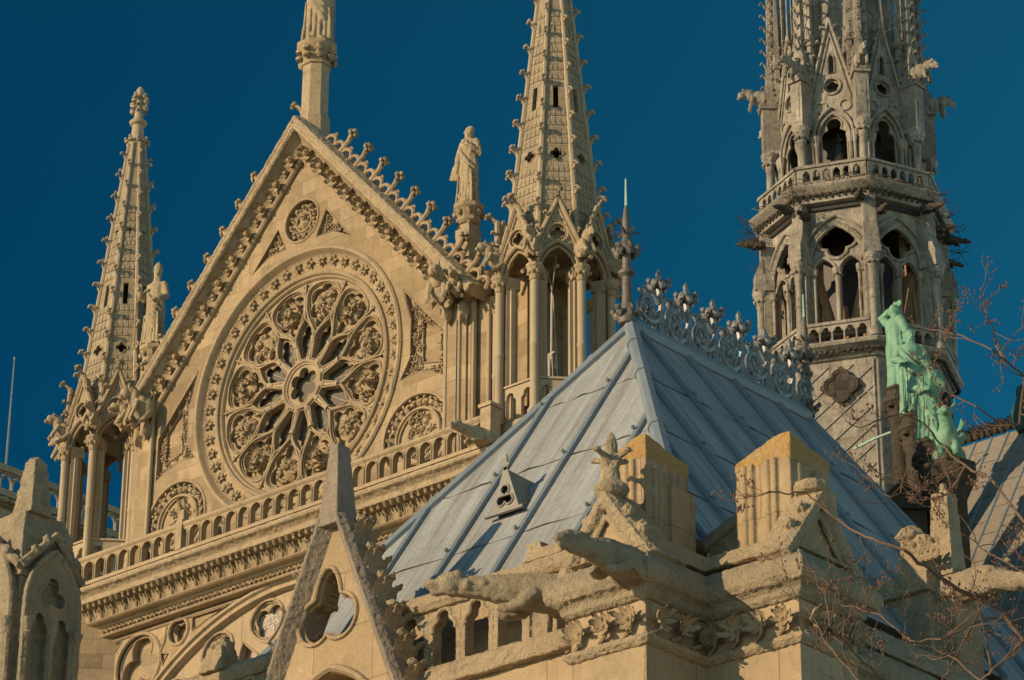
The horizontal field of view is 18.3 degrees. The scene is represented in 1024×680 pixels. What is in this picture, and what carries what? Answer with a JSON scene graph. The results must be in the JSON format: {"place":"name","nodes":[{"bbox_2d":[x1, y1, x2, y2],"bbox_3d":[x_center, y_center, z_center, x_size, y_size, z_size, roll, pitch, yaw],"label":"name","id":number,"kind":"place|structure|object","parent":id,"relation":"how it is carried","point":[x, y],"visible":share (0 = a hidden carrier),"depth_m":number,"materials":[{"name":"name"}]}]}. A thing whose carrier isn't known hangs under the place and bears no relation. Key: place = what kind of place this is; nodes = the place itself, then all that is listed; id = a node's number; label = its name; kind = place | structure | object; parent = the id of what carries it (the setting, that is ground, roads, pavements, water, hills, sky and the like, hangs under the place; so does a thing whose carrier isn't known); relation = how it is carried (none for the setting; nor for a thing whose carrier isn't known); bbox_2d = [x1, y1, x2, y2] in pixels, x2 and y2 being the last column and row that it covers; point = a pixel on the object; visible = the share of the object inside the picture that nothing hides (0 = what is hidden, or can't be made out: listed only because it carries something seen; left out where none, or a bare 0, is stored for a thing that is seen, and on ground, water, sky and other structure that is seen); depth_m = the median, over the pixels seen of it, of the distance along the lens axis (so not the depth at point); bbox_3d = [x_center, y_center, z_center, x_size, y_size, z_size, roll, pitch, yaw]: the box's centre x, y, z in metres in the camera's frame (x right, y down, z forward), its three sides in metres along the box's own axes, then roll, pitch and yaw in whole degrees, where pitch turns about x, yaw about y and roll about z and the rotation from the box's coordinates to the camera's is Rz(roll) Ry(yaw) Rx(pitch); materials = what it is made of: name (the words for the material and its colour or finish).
{"place":"outdoors","nodes":[
{"label":"outdoors","id":0,"kind":"place"},
{"bbox_2d":[0,0,1023,531],"label":"sky","id":1,"kind":"structure","parent":0,"point":[221,79],"materials":[{"name":"blue"}]},
{"bbox_2d":[886,438,935,534],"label":"statue pedestal","id":2,"kind":"object","parent":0,"point":[918,515],"visible":0.29,"depth_m":97.88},
{"bbox_2d":[907,355,944,442],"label":"bronze statue","id":3,"kind":"object","parent":2,"relation":"on","point":[931,385],"visible":0.76,"depth_m":99.65,"materials":[{"name":"green metal"}]},
{"bbox_2d":[961,414,1023,635],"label":"choir roof","id":4,"kind":"structure","parent":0,"point":[1001,458],"depth_m":104.56,"materials":[{"name":"grey metal"}]},
{"bbox_2d":[881,384,906,492],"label":"statue pedestal","id":5,"kind":"object","parent":4,"relation":"on","point":[890,404],"visible":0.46,"depth_m":104.29,"materials":[{"name":"stone"}]},
{"bbox_2d":[878,300,914,386],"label":"bronze statue","id":6,"kind":"object","parent":5,"relation":"on","point":[895,325],"visible":0.59,"depth_m":105.68,"materials":[{"name":"green metal"}]},
{"bbox_2d":[896,412,921,503],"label":"statue pedestal","id":7,"kind":"object","parent":4,"relation":"on","point":[905,433],"visible":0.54,"depth_m":101.48,"materials":[{"name":"stone"}]},
{"bbox_2d":[891,330,931,413],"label":"bronze statue","id":8,"kind":"object","parent":7,"relation":"on","point":[907,361],"visible":0.57,"depth_m":102.65,"materials":[{"name":"green metal"}]},
{"bbox_2d":[901,355,904,410],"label":"bronze rod","id":9,"kind":"object","parent":8,"relation":"attached to","point":[902,385],"visible":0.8,"depth_m":102.15,"materials":[{"name":"green metal"}]},
{"bbox_2d":[1011,384,1023,433],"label":"bronze statue","id":10,"kind":"object","parent":4,"relation":"on","point":[1015,414],"visible":0.81,"depth_m":107.41,"materials":[{"name":"green metal"}]},
{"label":"ground","id":11,"kind":"structure","parent":0,"visible":0},
{"bbox_2d":[0,457,85,679],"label":"pinnacle","id":12,"kind":"object","parent":11,"relation":"on","point":[42,582],"visible":1,"depth_m":43.98,"materials":[{"name":"stone"}]},
{"bbox_2d":[0,462,119,570],"bbox_3d":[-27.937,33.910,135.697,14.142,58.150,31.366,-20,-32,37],"label":"balustrade","id":13,"kind":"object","parent":11,"relation":"on","point":[8,498],"depth_m":144.44,"materials":[{"name":"stone"}]},
{"bbox_2d":[5,356,14,463],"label":"lightning rod","id":14,"kind":"object","parent":13,"relation":"on","point":[7,448],"visible":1,"depth_m":145.06,"materials":[{"name":"metal"}]},
{"bbox_2d":[44,87,158,679],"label":"spired turret","id":15,"kind":"object","parent":11,"relation":"on","point":[110,371],"visible":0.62,"depth_m":96.23,"materials":[{"name":"stone"}]},
{"bbox_2d":[80,445,490,679],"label":"rose facade","id":16,"kind":"structure","parent":11,"relation":"on","point":[175,617],"depth_m":88.61,"materials":[{"name":"stone"}]},
{"bbox_2d":[226,605,280,659],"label":"window glass","id":17,"kind":"structure","parent":16,"relation":"in","point":[268,622],"depth_m":88.01,"materials":[{"name":"white glass"}]},
{"bbox_2d":[78,400,503,585],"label":"balustrade","id":18,"kind":"object","parent":16,"relation":"on","point":[182,529],"visible":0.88,"depth_m":87.26,"materials":[{"name":"stone"}]},
{"bbox_2d":[448,420,498,448],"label":"gargoyle","id":19,"kind":"object","parent":18,"relation":"attached to","point":[479,437],"visible":0.97,"depth_m":81.78,"materials":[{"name":"stone"}]},
{"bbox_2d":[108,37,494,564],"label":"transept gable","id":20,"kind":"structure","parent":16,"relation":"on","point":[338,294],"depth_m":90.89,"materials":[{"name":"stone"}]},
{"bbox_2d":[135,262,169,344],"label":"bishop statue","id":21,"kind":"object","parent":20,"relation":"on","point":[155,294],"visible":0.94,"depth_m":95.83,"materials":[{"name":"stone"}]},
{"bbox_2d":[132,284,141,349],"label":"crozier","id":22,"kind":"object","parent":21,"relation":"attached to","point":[135,319],"visible":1,"depth_m":96.01,"materials":[{"name":"stone"}]},
{"bbox_2d":[194,244,401,520],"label":"rose window","id":23,"kind":"structure","parent":20,"relation":"in","point":[306,374],"depth_m":90.52,"materials":[{"name":"stone"}]},
{"bbox_2d":[301,0,334,41],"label":"apex statue","id":24,"kind":"object","parent":20,"relation":"on","point":[318,18],"visible":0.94,"depth_m":94.90,"materials":[{"name":"stone"}]},
{"bbox_2d":[453,126,481,202],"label":"stone statue","id":25,"kind":"object","parent":20,"relation":"on","point":[469,150],"visible":1,"depth_m":88.43,"materials":[{"name":"beige stone"}]},
{"bbox_2d":[449,167,459,181],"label":"stone book","id":26,"kind":"object","parent":25,"relation":"attached to","point":[451,176],"visible":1,"depth_m":88.66,"materials":[{"name":"beige stone"}]},
{"bbox_2d":[474,0,621,435],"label":"spired turret","id":27,"kind":"object","parent":11,"relation":"on","point":[554,205],"visible":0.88,"depth_m":85.46,"materials":[{"name":"stone"}]},
{"bbox_2d":[547,256,557,391],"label":"column","id":28,"kind":"structure","parent":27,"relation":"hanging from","point":[550,354],"depth_m":84.20,"materials":[{"name":"beige stone"}]},
{"bbox_2d":[257,320,1023,679],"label":"sacristy","id":29,"kind":"structure","parent":11,"relation":"on","point":[529,476],"depth_m":47.75,"materials":[{"name":"metal"}]},
{"bbox_2d":[257,443,426,679],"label":"window gable","id":30,"kind":"structure","parent":29,"relation":"attached to","point":[343,557],"depth_m":44.68,"materials":[{"name":"stone"}]},
{"bbox_2d":[183,541,568,679],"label":"parapet","id":31,"kind":"structure","parent":29,"relation":"on","point":[542,634],"depth_m":43.17,"materials":[{"name":"stone"}]},
{"bbox_2d":[610,178,644,326],"bbox_3d":[1.820,-1.417,50.572,0.492,2.600,0.552,-20,-32,37],"label":"ridge finial","id":32,"kind":"object","parent":29,"relation":"on","point":[625,251],"visible":1,"depth_m":50.36,"materials":[{"name":"metal"}]},
{"bbox_2d":[637,269,813,406],"bbox_3d":[3.527,0.048,51.970,0.462,1.420,4.670,-20,-32,37],"label":"ridge cresting","id":33,"kind":"object","parent":29,"relation":"on","point":[680,305],"visible":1,"depth_m":51.80,"materials":[{"name":"metal"}]},
{"bbox_2d":[793,294,821,417],"bbox_3d":[4.950,0.258,53.657,0.432,2.288,0.485,-20,-32,37],"label":"ridge finial","id":34,"kind":"object","parent":29,"relation":"on","point":[807,358],"visible":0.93,"depth_m":53.53,"materials":[{"name":"metal"}]},
{"bbox_2d":[542,431,987,679],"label":"angle buttress","id":35,"kind":"structure","parent":11,"relation":"on","point":[727,609],"depth_m":39.65,"materials":[{"name":"stone"}]},
{"bbox_2d":[424,569,564,621],"bbox_3d":[-0.025,3.230,40.331,2.176,0.610,0.597,2,-25,-3],"label":"gargoyle","id":36,"kind":"object","parent":35,"relation":"attached to","point":[516,596],"visible":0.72,"depth_m":40.21,"materials":[{"name":"stone"}]},
{"bbox_2d":[553,529,653,588],"bbox_3d":[1.129,2.649,38.834,0.552,0.525,1.881,-20,-32,37],"label":"gargoyle","id":37,"kind":"object","parent":35,"relation":"attached to","point":[618,563],"visible":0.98,"depth_m":38.70,"materials":[{"name":"stone"}]},
{"bbox_2d":[711,255,1023,679],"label":"bare tree","id":38,"kind":"object","parent":11,"relation":"on","point":[1010,624],"visible":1,"depth_m":25.05,"materials":[{"name":"brown plant"}]},
{"bbox_2d":[873,483,984,675],"bbox_3d":[5.935,11.226,43.008,1.532,19.895,1.305,-20,-32,37],"label":"side pinnacle","id":39,"kind":"object","parent":11,"relation":"on","point":[943,544],"visible":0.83,"depth_m":46.14,"materials":[{"name":"stone"}]},
{"bbox_2d":[923,457,976,568],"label":"statue pedestal","id":40,"kind":"object","parent":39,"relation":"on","point":[962,489],"visible":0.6,"depth_m":95.39,"materials":[{"name":"stone"}]},
{"bbox_2d":[929,398,967,459],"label":"bronze creature","id":41,"kind":"object","parent":40,"relation":"on","point":[945,432],"visible":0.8,"depth_m":95.76,"materials":[{"name":"green metal"}]},
{"bbox_2d":[933,557,1023,602],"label":"gargoyle","id":42,"kind":"object","parent":39,"relation":"attached to","point":[999,580],"visible":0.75,"depth_m":45.73,"materials":[{"name":"stone"}]},
{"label":"choir wall","id":43,"kind":"object","parent":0,"visible":0},
{"bbox_2d":[735,0,971,495],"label":"crossing spire","id":44,"kind":"structure","parent":43,"relation":"on","point":[858,248],"depth_m":113.85,"materials":[{"name":"grey stone"}]},
{"bbox_2d":[828,132,847,176],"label":"bell","id":45,"kind":"object","parent":44,"relation":"hanging from","point":[838,152],"visible":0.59,"depth_m":114.91,"materials":[{"name":"brown metal"}]},
{"bbox_2d":[853,431,890,449],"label":"conduit","id":46,"kind":"object","parent":44,"relation":"attached to","point":[873,439],"visible":0.45,"depth_m":106.55,"materials":[{"name":"green metal"}]}
]}

